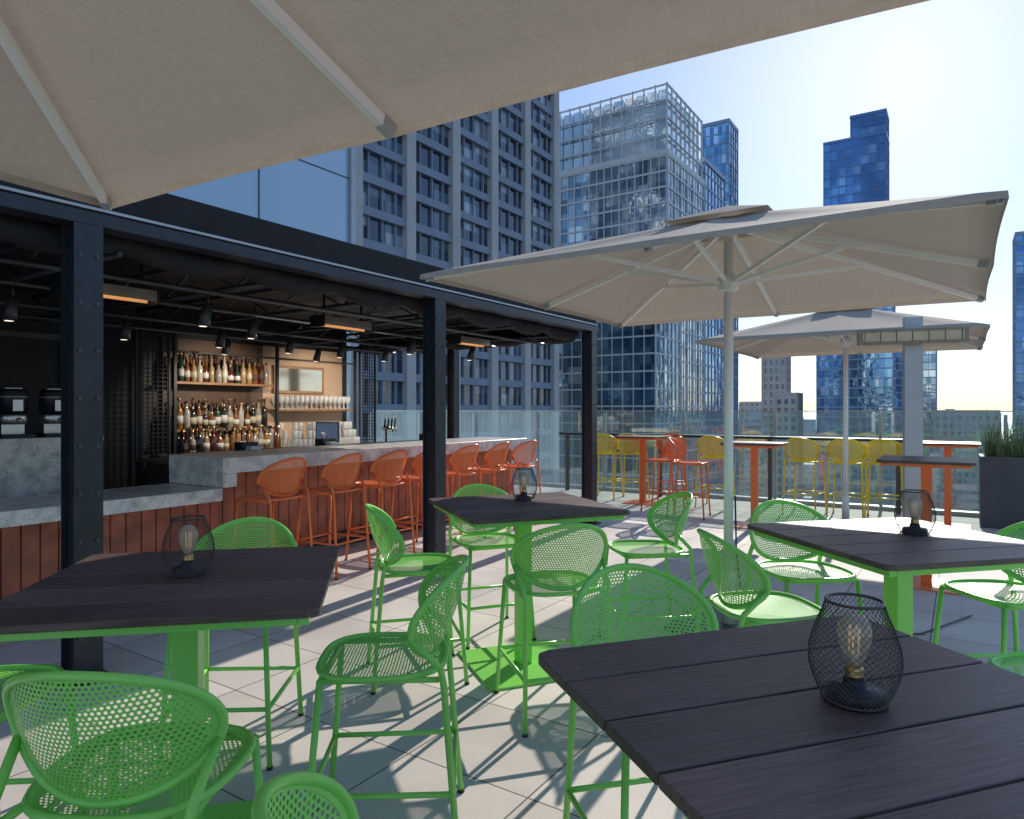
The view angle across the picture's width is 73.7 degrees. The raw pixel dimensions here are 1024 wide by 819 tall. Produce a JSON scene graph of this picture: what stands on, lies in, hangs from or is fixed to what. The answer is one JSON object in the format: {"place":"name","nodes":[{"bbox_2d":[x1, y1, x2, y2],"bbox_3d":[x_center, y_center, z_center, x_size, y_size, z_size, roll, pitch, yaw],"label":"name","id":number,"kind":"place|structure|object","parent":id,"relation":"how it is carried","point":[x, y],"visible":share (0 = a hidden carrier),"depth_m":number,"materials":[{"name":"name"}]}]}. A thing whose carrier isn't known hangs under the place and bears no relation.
{"place":"outdoors","nodes":[
{"label":"outdoors","id":0,"kind":"place"},
{"bbox_2d":[0,287,346,488],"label":"bar back wall","id":1,"kind":"structure","parent":0,"point":[30,356],"depth_m":7.92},
{"bbox_2d":[351,92,558,482],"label":"concrete grid office tower","id":2,"kind":"structure","parent":0,"point":[478,188],"depth_m":100.66,"materials":[{"name":"grey concrete"}]},
{"bbox_2d":[0,484,1023,818],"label":"terrace paving","id":3,"kind":"structure","parent":0,"point":[508,772],"depth_m":3.66,"materials":[{"name":"grey tile"}]},
{"bbox_2d":[0,664,86,816],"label":"green counter chair","id":4,"kind":"object","parent":3,"relation":"on","point":[6,673],"visible":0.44,"depth_m":2.29,"materials":[{"name":"green metal"}]},
{"bbox_2d":[0,436,103,498],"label":"bar counter","id":5,"kind":"object","parent":3,"relation":"on","point":[30,466],"visible":0.27,"depth_m":6.05,"materials":[{"name":"concrete"}]},
{"bbox_2d":[0,383,35,437],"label":"coffee urn","id":6,"kind":"object","parent":5,"relation":"on","point":[13,408],"visible":1,"depth_m":6.13,"materials":[{"name":"black metal"}]},
{"bbox_2d":[31,384,60,436],"bbox_3d":[-4.343,0.008,6.476,0.322,0.490,0.260,0,0,33],"label":"coffee urn","id":7,"kind":"object","parent":5,"relation":"on","point":[49,416],"visible":0.66,"depth_m":6.38,"materials":[{"name":"black metal"}]},
{"bbox_2d":[0,671,262,818],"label":"green counter chair","id":8,"kind":"object","parent":3,"relation":"on","point":[218,727],"visible":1,"depth_m":1.47,"materials":[{"name":"green metal"}]},
{"bbox_2d":[0,545,339,818],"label":"green counter table","id":9,"kind":"object","parent":3,"relation":"on","point":[110,594],"visible":0.94,"depth_m":2.09,"materials":[{"name":"brown wood"}]},
{"bbox_2d":[161,515,214,577],"bbox_3d":[-1.090,0.458,2.300,0.163,0.192,0.163,0,0,0],"label":"table lantern","id":10,"kind":"object","parent":9,"relation":"on","point":[189,567],"visible":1,"depth_m":2.28,"materials":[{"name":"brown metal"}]},
{"bbox_2d":[158,517,303,770],"bbox_3d":[-1.241,1.008,3.075,0.505,0.967,0.549,0,0,-3],"label":"green counter chair","id":11,"kind":"object","parent":3,"relation":"on","point":[267,668],"visible":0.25,"depth_m":3.27,"materials":[{"name":"green metal"}]},
{"bbox_2d":[158,328,358,456],"bbox_3d":[-3.288,0.260,9.380,0.570,2.459,3.050,0,0,33],"label":"back bar shelving","id":12,"kind":"object","parent":3,"relation":"on","point":[298,372],"visible":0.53,"depth_m":9.48,"materials":[{"name":"wood"}]},
{"bbox_2d":[171,352,280,452],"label":"liquor bottles","id":13,"kind":"object","parent":12,"relation":"in","point":[199,420],"visible":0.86,"depth_m":8.66,"materials":[{"name":"multicoloured glass"}]},
{"bbox_2d":[271,395,359,446],"bbox_3d":[-2.840,0.166,9.981,0.451,0.724,1.317,0,0,33],"label":"stacked glassware","id":14,"kind":"object","parent":12,"relation":"in","point":[347,434],"visible":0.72,"depth_m":9.73,"materials":[{"name":"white glass"}]},
{"bbox_2d":[0,437,526,599],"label":"bar counter","id":15,"kind":"object","parent":3,"relation":"on","point":[136,518],"visible":0.38,"depth_m":6.21,"materials":[{"name":"brown wood"}]},
{"bbox_2d":[232,457,312,548],"bbox_3d":[-2.010,0.940,5.757,0.549,1.101,0.505,0,0,29],"label":"orange bar stool","id":16,"kind":"object","parent":3,"relation":"on","point":[288,494],"visible":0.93,"depth_m":5.62,"materials":[{"name":"orange metal"}]},
{"bbox_2d":[139,438,446,484],"bbox_3d":[-2.328,0.967,8.837,1.090,1.044,4.400,0,0,33],"label":"service counter","id":17,"kind":"object","parent":3,"relation":"on","point":[157,470],"visible":0.09,"depth_m":7.21,"materials":[{"name":"grey concrete"}]},
{"bbox_2d":[234,435,260,450],"bbox_3d":[-2.840,0.358,7.378,0.240,0.171,0.200,0,0,33],"label":"bar caddy","id":18,"kind":"object","parent":17,"relation":"on","point":[242,445],"visible":0.94,"depth_m":7.33,"materials":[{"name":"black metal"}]},
{"bbox_2d":[315,432,338,445],"bbox_3d":[-2.235,0.358,8.297,0.240,0.171,0.200,0,0,33],"label":"bar caddy","id":19,"kind":"object","parent":17,"relation":"on","point":[324,441],"visible":0.94,"depth_m":8.25,"materials":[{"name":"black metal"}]},
{"bbox_2d":[316,422,338,441],"bbox_3d":[-2.419,0.344,8.979,0.320,0.360,0.160,0,0,8],"label":"pos monitor","id":20,"kind":"object","parent":17,"relation":"on","point":[331,429],"visible":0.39,"depth_m":8.94,"materials":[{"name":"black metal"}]},
{"bbox_2d":[382,418,396,441],"bbox_3d":[-1.765,0.323,9.945,0.172,0.402,0.234,0,0,33],"label":"beer tap","id":21,"kind":"object","parent":17,"relation":"on","point":[387,428],"visible":0.97,"depth_m":9.93,"materials":[{"name":"metal"}]},
{"bbox_2d":[0,180,600,689],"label":"bar canopy","id":22,"kind":"object","parent":3,"relation":"on","point":[188,254],"visible":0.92,"depth_m":5.09,"materials":[{"name":"black metal"}]},
{"bbox_2d":[1,285,17,320],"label":"ceiling spotlight","id":23,"kind":"object","parent":22,"relation":"hanging from","point":[10,311],"visible":0.94,"depth_m":5.07,"materials":[{"name":"metal"}]},
{"bbox_2d":[50,264,159,305],"bbox_3d":[-2.976,-0.960,5.026,0.200,0.300,0.680,0,0,33],"label":"infrared heater","id":24,"kind":"object","parent":22,"relation":"hanging from","point":[146,297],"visible":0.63,"depth_m":5.08,"materials":[{"name":"metal"}]},
{"bbox_2d":[119,309,131,339],"bbox_3d":[-3.672,-0.806,6.490,0.139,0.289,0.100,0,0,33],"label":"ceiling spotlight","id":25,"kind":"object","parent":22,"relation":"hanging from","point":[125,332],"visible":1,"depth_m":6.46,"materials":[{"name":"metal"}]},
{"bbox_2d":[134,325,170,460],"bbox_3d":[-4.168,-0.185,7.924,0.030,1.550,0.410,0,0,33],"label":"metal lattice screen","id":26,"kind":"object","parent":22,"relation":"attached to","point":[136,394],"visible":0.89,"depth_m":7.92,"materials":[{"name":"black metal"}]},
{"bbox_2d":[197,294,212,326],"bbox_3d":[-2.446,-0.806,5.443,0.139,0.289,0.100,0,0,33],"label":"ceiling spotlight","id":27,"kind":"object","parent":22,"relation":"hanging from","point":[204,318],"visible":0.94,"depth_m":5.41,"materials":[{"name":"metal"}]},
{"bbox_2d":[215,322,225,347],"bbox_3d":[-3.122,-0.806,7.325,0.139,0.289,0.100,0,0,33],"label":"ceiling spotlight","id":28,"kind":"object","parent":22,"relation":"hanging from","point":[220,340],"visible":0.94,"depth_m":7.29,"materials":[{"name":"metal"}]},
{"bbox_2d":[221,331,230,354],"bbox_3d":[-3.461,-0.806,8.266,0.139,0.289,0.100,0,0,33],"label":"ceiling spotlight","id":29,"kind":"object","parent":22,"relation":"hanging from","point":[225,350],"visible":0.94,"depth_m":8.23,"materials":[{"name":"metal"}]},
{"bbox_2d":[246,307,258,338],"bbox_3d":[-2.424,-0.806,6.386,0.139,0.289,0.100,0,0,33],"label":"ceiling spotlight","id":30,"kind":"object","parent":22,"relation":"hanging from","point":[252,332],"visible":1,"depth_m":6.35,"materials":[{"name":"metal"}]},
{"bbox_2d":[285,329,294,353],"bbox_3d":[-2.627,-0.806,8.077,0.139,0.289,0.100,0,0,33],"label":"ceiling spotlight","id":31,"kind":"object","parent":22,"relation":"hanging from","point":[289,348],"visible":1,"depth_m":8.04,"materials":[{"name":"metal"}]},
{"bbox_2d":[313,341,321,361],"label":"ceiling spotlight","id":32,"kind":"object","parent":22,"relation":"hanging from","point":[317,356],"visible":1,"depth_m":9.40,"materials":[{"name":"metal"}]},
{"bbox_2d":[336,335,345,357],"bbox_3d":[-2.187,-0.806,8.745,0.139,0.289,0.100,0,0,33],"label":"ceiling spotlight","id":33,"kind":"object","parent":22,"relation":"hanging from","point":[341,351],"visible":1,"depth_m":8.71,"materials":[{"name":"metal"}]},
{"bbox_2d":[310,297,373,332],"bbox_3d":[-1.717,-0.960,6.938,0.200,0.300,0.680,0,0,33],"label":"infrared heater","id":34,"kind":"object","parent":22,"relation":"hanging from","point":[323,320],"visible":0.88,"depth_m":6.83,"materials":[{"name":"metal"}]},
{"bbox_2d":[358,351,375,442],"bbox_3d":[-2.285,-0.185,10.785,0.030,1.550,0.360,0,0,33],"label":"metal lattice screen","id":35,"kind":"object","parent":22,"relation":"attached to","point":[365,395],"visible":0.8,"depth_m":10.78,"materials":[{"name":"black metal"}]},
{"bbox_2d":[381,340,389,361],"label":"ceiling spotlight","id":36,"kind":"object","parent":22,"relation":"hanging from","point":[385,355],"visible":1,"depth_m":9.38,"materials":[{"name":"metal"}]},
{"bbox_2d":[406,330,415,354],"bbox_3d":[-1.214,-0.806,8.223,0.139,0.289,0.100,0,0,33],"label":"ceiling spotlight","id":37,"kind":"object","parent":22,"relation":"hanging from","point":[411,347],"visible":1,"depth_m":8.19,"materials":[{"name":"metal"}]},
{"bbox_2d":[447,321,491,348],"bbox_3d":[-0.534,-0.960,8.734,0.200,0.300,0.680,0,0,33],"label":"infrared heater","id":38,"kind":"object","parent":22,"relation":"hanging from","point":[468,341],"visible":0.93,"depth_m":8.60,"materials":[{"name":"metal"}]},
{"bbox_2d":[466,346,475,360],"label":"ceiling spotlight","id":39,"kind":"object","parent":22,"relation":"hanging from","point":[470,355],"visible":0.89,"depth_m":9.19,"materials":[{"name":"metal"}]},
{"bbox_2d":[251,771,358,818],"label":"green counter chair","id":40,"kind":"object","parent":3,"relation":"on","point":[336,794],"visible":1,"depth_m":1.08,"materials":[{"name":"green metal"}]},
{"bbox_2d":[296,453,371,579],"bbox_3d":[-1.641,0.940,6.281,0.549,1.101,0.505,0,0,28],"label":"orange bar stool","id":41,"kind":"object","parent":3,"relation":"on","point":[331,489],"visible":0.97,"depth_m":6.16,"materials":[{"name":"orange metal"}]},
{"bbox_2d":[345,449,415,562],"bbox_3d":[-1.302,0.940,6.809,0.549,1.101,0.505,0,0,32],"label":"orange bar stool","id":42,"kind":"object","parent":3,"relation":"on","point":[382,482],"visible":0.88,"depth_m":6.70,"materials":[{"name":"orange metal"}]},
{"bbox_2d":[304,554,469,818],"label":"green counter chair","id":43,"kind":"object","parent":3,"relation":"on","point":[412,638],"visible":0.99,"depth_m":2.34,"materials":[{"name":"green metal"}]},
{"bbox_2d":[364,504,468,694],"bbox_3d":[-0.555,1.008,3.853,0.549,0.967,0.505,0,0,-15],"label":"green counter chair","id":44,"kind":"object","parent":3,"relation":"on","point":[388,560],"visible":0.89,"depth_m":3.71,"materials":[{"name":"green metal"}]},
{"bbox_2d":[388,452,452,547],"bbox_3d":[-0.979,0.940,7.351,0.549,1.101,0.505,0,0,33],"label":"orange bar stool","id":45,"kind":"object","parent":3,"relation":"on","point":[419,477],"visible":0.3,"depth_m":7.26,"materials":[{"name":"orange metal"}]},
{"bbox_2d":[0,0,929,209],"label":"patio umbrella","id":46,"kind":"object","parent":3,"relation":"on","point":[108,104],"visible":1,"depth_m":1.87,"materials":[{"name":"fabric"}]},
{"bbox_2d":[446,444,485,540],"bbox_3d":[-0.639,0.940,7.869,0.549,1.101,0.505,0,0,32],"label":"orange bar stool","id":47,"kind":"object","parent":3,"relation":"on","point":[459,470],"visible":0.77,"depth_m":7.69,"materials":[{"name":"orange metal"}]},
{"bbox_2d":[463,442,513,535],"bbox_3d":[-0.290,0.940,8.396,0.549,1.101,0.505,0,0,28],"label":"orange bar stool","id":48,"kind":"object","parent":3,"relation":"on","point":[491,468],"visible":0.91,"depth_m":8.22,"materials":[{"name":"orange metal"}]},
{"bbox_2d":[445,484,535,649],"bbox_3d":[-0.159,1.008,4.574,0.505,0.967,0.549,0,0,-21],"label":"green counter chair","id":49,"kind":"object","parent":3,"relation":"on","point":[472,534],"visible":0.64,"depth_m":4.64,"materials":[{"name":"green metal"}]},
{"bbox_2d":[493,440,540,493],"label":"orange bar stool","id":50,"kind":"object","parent":3,"relation":"on","point":[516,464],"visible":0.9,"depth_m":8.72,"materials":[{"name":"orange metal"}]},
{"bbox_2d":[428,492,629,691],"bbox_3d":[0.065,1.022,4.000,0.920,0.936,0.920,0,0,-21],"label":"green counter table","id":51,"kind":"object","parent":3,"relation":"on","point":[522,517],"visible":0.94,"depth_m":3.90,"materials":[{"name":"brown wood"}]},
{"bbox_2d":[511,468,536,500],"bbox_3d":[0.075,0.458,4.200,0.163,0.192,0.163,0,0,0],"label":"table lantern","id":52,"kind":"object","parent":51,"relation":"on","point":[524,495],"visible":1,"depth_m":4.17,"materials":[{"name":"brown metal"}]},
{"bbox_2d":[494,523,611,737],"bbox_3d":[0.207,1.008,3.406,0.505,0.967,0.549,0,0,-16],"label":"green counter chair","id":53,"kind":"object","parent":3,"relation":"on","point":[534,578],"visible":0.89,"depth_m":3.22,"materials":[{"name":"green metal"}]},
{"bbox_2d":[597,433,623,500],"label":"yellow bar stool","id":54,"kind":"object","parent":3,"relation":"on","point":[609,452],"visible":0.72,"depth_m":11.31,"materials":[{"name":"gold metal"}]},
{"bbox_2d":[614,433,649,500],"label":"yellow bar stool","id":55,"kind":"object","parent":3,"relation":"on","point":[624,452],"visible":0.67,"depth_m":11.27,"materials":[{"name":"gold metal"}]},
{"bbox_2d":[563,563,718,818],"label":"green counter chair","id":56,"kind":"object","parent":3,"relation":"on","point":[625,782],"visible":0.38,"depth_m":2.27,"materials":[{"name":"green metal"}]},
{"bbox_2d":[614,435,670,505],"bbox_3d":[2.089,0.955,10.898,0.700,1.070,0.700,0,0,33],"label":"orange bar table","id":57,"kind":"object","parent":3,"relation":"on","point":[642,438],"visible":0.9,"depth_m":10.85,"materials":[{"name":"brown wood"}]},
{"bbox_2d":[597,492,696,639],"bbox_3d":[0.865,1.008,4.304,0.549,0.967,0.505,0,0,-9],"label":"green counter chair","id":58,"kind":"object","parent":3,"relation":"on","point":[663,536],"visible":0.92,"depth_m":4.39,"materials":[{"name":"green metal"}]},
{"bbox_2d":[640,436,684,511],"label":"orange bar stool","id":59,"kind":"object","parent":3,"relation":"on","point":[668,458],"visible":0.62,"depth_m":9.97,"materials":[{"name":"orange metal"}]},
{"bbox_2d":[656,433,687,500],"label":"orange bar stool","id":60,"kind":"object","parent":3,"relation":"on","point":[660,455],"visible":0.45,"depth_m":11.27,"materials":[{"name":"orange metal"}]},
{"bbox_2d":[667,437,710,519],"bbox_3d":[2.454,0.940,9.516,0.549,1.101,0.505,0,0,27],"label":"orange bar stool","id":61,"kind":"object","parent":3,"relation":"on","point":[681,448],"visible":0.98,"depth_m":9.58,"materials":[{"name":"orange metal"}]},
{"bbox_2d":[370,410,1023,516],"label":"glass railing","id":62,"kind":"object","parent":3,"relation":"on","point":[880,506],"visible":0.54,"depth_m":11.16,"materials":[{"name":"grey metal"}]},
{"bbox_2d":[420,190,1008,632],"bbox_3d":[1.500,0.038,4.730,3.006,2.900,3.006,0,0,33],"label":"patio umbrella","id":63,"kind":"object","parent":3,"relation":"on","point":[726,264],"visible":0.97,"depth_m":4.77,"materials":[{"name":"fabric"}]},
{"bbox_2d":[695,435,734,506],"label":"yellow bar stool","id":64,"kind":"object","parent":3,"relation":"on","point":[708,456],"visible":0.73,"depth_m":10.37,"materials":[{"name":"gold metal"}]},
{"bbox_2d":[559,432,902,514],"bbox_3d":[3.304,0.955,11.199,5.600,1.070,0.380,0,0,33],"label":"rail counter","id":65,"kind":"object","parent":3,"relation":"on","point":[769,438],"visible":0.59,"depth_m":10.65,"materials":[{"name":"orange metal"}]},
{"bbox_2d":[720,441,788,528],"bbox_3d":[3.086,0.955,8.685,0.700,1.070,0.700,0,0,33],"label":"orange bar table","id":66,"kind":"object","parent":3,"relation":"on","point":[754,446],"visible":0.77,"depth_m":8.65,"materials":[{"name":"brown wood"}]},
{"bbox_2d":[695,528,827,631],"bbox_3d":[1.095,1.008,3.017,0.549,0.967,0.505,0,0,-7],"label":"green counter chair","id":67,"kind":"object","parent":3,"relation":"on","point":[755,598],"visible":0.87,"depth_m":2.90,"materials":[{"name":"green metal"}]},
{"bbox_2d":[538,616,1023,818],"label":"green counter table","id":68,"kind":"object","parent":3,"relation":"on","point":[750,722],"visible":0.85,"depth_m":1.20,"materials":[{"name":"brown wood"}]},
{"bbox_2d":[808,592,903,711],"bbox_3d":[0.652,0.458,1.300,0.163,0.192,0.163,0,0,0],"label":"table lantern","id":69,"kind":"object","parent":68,"relation":"on","point":[852,689],"visible":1,"depth_m":1.28,"materials":[{"name":"black metal wire"},{"name":"black metal"},{"name":"brass"}]},
{"bbox_2d":[782,437,825,515],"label":"yellow bar stool","id":70,"kind":"object","parent":3,"relation":"on","point":[810,459],"visible":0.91,"depth_m":9.63,"materials":[{"name":"gold metal"}]},
{"bbox_2d":[745,499,863,618],"bbox_3d":[1.577,1.008,3.725,0.505,0.967,0.549,0,0,-6],"label":"green counter chair","id":71,"kind":"object","parent":3,"relation":"on","point":[848,577],"visible":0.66,"depth_m":3.86,"materials":[{"name":"green metal"}]},
{"bbox_2d":[695,308,989,519],"bbox_3d":[4.350,0.038,8.900,3.006,2.900,3.006,0,0,33],"label":"patio umbrella","id":72,"kind":"object","parent":3,"relation":"on","point":[825,333],"visible":0.82,"depth_m":8.74,"materials":[{"name":"fabric"}]},
{"bbox_2d":[826,438,868,518],"bbox_3d":[4.657,0.940,9.475,0.505,1.101,0.549,0,0,35],"label":"yellow bar stool","id":73,"kind":"object","parent":3,"relation":"on","point":[839,460],"visible":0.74,"depth_m":9.35,"materials":[{"name":"gold metal"}]},
{"bbox_2d":[864,439,902,518],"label":"yellow bar stool","id":74,"kind":"object","parent":3,"relation":"on","point":[872,462],"visible":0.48,"depth_m":9.18,"materials":[{"name":"gold metal"}]},
{"bbox_2d":[747,517,1023,636],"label":"green counter table","id":75,"kind":"object","parent":3,"relation":"on","point":[892,553],"visible":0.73,"depth_m":2.87,"materials":[{"name":"brown wood"}]},
{"bbox_2d":[894,489,935,534],"bbox_3d":[1.800,0.458,3.050,0.163,0.192,0.163,0,0,0],"label":"table lantern","id":76,"kind":"object","parent":75,"relation":"on","point":[913,527],"visible":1,"depth_m":3.03,"materials":[{"name":"brown metal"}]},
{"bbox_2d":[857,316,968,519],"bbox_3d":[4.000,0.280,6.878,0.960,2.420,0.355,0,0,20],"label":"patio heater","id":77,"kind":"object","parent":3,"relation":"on","point":[912,336],"visible":0.88,"depth_m":6.84,"materials":[{"name":"grey metal"}]},
{"bbox_2d":[876,455,976,594],"bbox_3d":[3.531,0.955,5.816,0.700,1.070,0.700,0,0,33],"label":"orange bar table","id":78,"kind":"object","parent":3,"relation":"on","point":[926,464],"visible":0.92,"depth_m":5.74,"materials":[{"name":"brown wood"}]},
{"bbox_2d":[923,441,981,529],"bbox_3d":[5.570,0.955,8.725,0.700,1.070,0.700,0,0,33],"label":"orange bar table","id":79,"kind":"object","parent":3,"relation":"on","point":[947,446],"visible":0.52,"depth_m":8.69,"materials":[{"name":"orange painted metal"},{"name":"dark brown wood"}]},
{"bbox_2d":[933,521,1023,673],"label":"green counter chair","id":80,"kind":"object","parent":3,"relation":"on","point":[1013,605],"visible":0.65,"depth_m":3.40,"materials":[{"name":"green metal"}]},
{"bbox_2d":[971,408,1023,530],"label":"grass planter","id":81,"kind":"object","parent":3,"relation":"on","point":[1001,490],"visible":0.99,"depth_m":8.53,"materials":[{"name":"grey metal"}]},
{"bbox_2d":[987,651,1023,675],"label":"green counter chair","id":82,"kind":"object","parent":3,"relation":"on","point":[997,660],"visible":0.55,"depth_m":2.37,"materials":[{"name":"green metal"}]},
{"bbox_2d":[559,148,704,492],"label":"glass grid tower","id":83,"kind":"structure","parent":0,"point":[633,194],"depth_m":165.74,"materials":[{"name":"blue glass"}]},
{"bbox_2d":[559,82,702,177],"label":"tower crown","id":84,"kind":"object","parent":83,"relation":"on","point":[652,121],"visible":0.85,"depth_m":164.57,"materials":[{"name":"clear glass"}]},
{"bbox_2d":[703,118,738,494],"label":"blue slab tower","id":85,"kind":"structure","parent":0,"point":[720,145],"depth_m":258.61,"materials":[{"name":"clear glass"}]},
{"bbox_2d":[559,0,1023,409],"label":"sky","id":86,"kind":"structure","parent":0,"point":[948,75],"materials":[{"name":"white"}]},
{"bbox_2d":[738,410,1011,436],"bbox_3d":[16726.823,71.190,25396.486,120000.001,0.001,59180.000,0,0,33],"label":"building","id":87,"kind":"structure","parent":0,"point":[809,415],"depth_m":8100.54,"materials":[{"name":"white"}]},
{"bbox_2d":[933,410,1001,509],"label":"stone apartment block","id":88,"kind":"structure","parent":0,"point":[954,426],"depth_m":324.58,"materials":[{"name":"grey stone"}]},
{"label":"ground","id":89,"kind":"structure","parent":0,"visible":0},
{"bbox_2d":[168,146,355,421],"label":"neighbour panel building","id":90,"kind":"structure","parent":89,"relation":"on","point":[315,194],"depth_m":10.48,"materials":[{"name":"blue glass"}]},
{"bbox_2d":[559,321,679,490],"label":"blue glass building","id":91,"kind":"structure","parent":89,"relation":"on","point":[638,367],"depth_m":143.93,"materials":[{"name":"blue glass"}]},
{"bbox_2d":[699,157,725,493],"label":"glass grid tower","id":92,"kind":"structure","parent":89,"relation":"on","point":[714,177],"depth_m":184.77,"materials":[{"name":"blue glass"}]},
{"bbox_2d":[739,401,760,495],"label":"stone apartment block","id":93,"kind":"structure","parent":89,"relation":"on","point":[751,405],"depth_m":418.96,"materials":[{"name":"grey stone"}]},
{"bbox_2d":[761,357,790,497],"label":"beige stone tower","id":94,"kind":"structure","parent":89,"relation":"on","point":[775,374],"depth_m":328.32,"materials":[{"name":"beige stone"}]},
{"bbox_2d":[774,392,802,499],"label":"stone apartment block","id":95,"kind":"structure","parent":89,"relation":"on","point":[789,423],"depth_m":297.80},
{"bbox_2d":[816,306,895,505],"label":"blue skyscraper annex","id":96,"kind":"object","parent":89,"relation":"on","point":[871,382],"visible":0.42,"depth_m":271.96,"materials":[{"name":"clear glass"}]},
{"bbox_2d":[823,130,889,205],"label":"blue skyscraper","id":97,"kind":"structure","parent":89,"relation":"on","point":[855,169],"depth_m":292.96,"materials":[{"name":"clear glass"}]},
{"bbox_2d":[850,108,888,136],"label":"skyscraper crown","id":98,"kind":"object","parent":97,"relation":"on","point":[869,122],"visible":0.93,"depth_m":290.88,"materials":[{"name":"blue glass"}]},
{"bbox_2d":[738,409,978,511],"bbox_3d":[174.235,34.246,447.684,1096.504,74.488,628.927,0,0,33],"label":"distant city blocks","id":99,"kind":"structure","parent":89,"relation":"on","point":[968,496],"depth_m":391.71,"materials":[{"name":"grey concrete"}]},
{"bbox_2d":[896,351,936,501],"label":"glass office block","id":100,"kind":"structure","parent":89,"relation":"on","point":[929,380],"depth_m":343.95,"materials":[{"name":"blue glass"}]},
{"bbox_2d":[1012,231,1023,454],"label":"blue slab tower","id":101,"kind":"structure","parent":89,"relation":"on","point":[1018,321],"depth_m":239.57,"materials":[{"name":"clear glass"}]}
]}

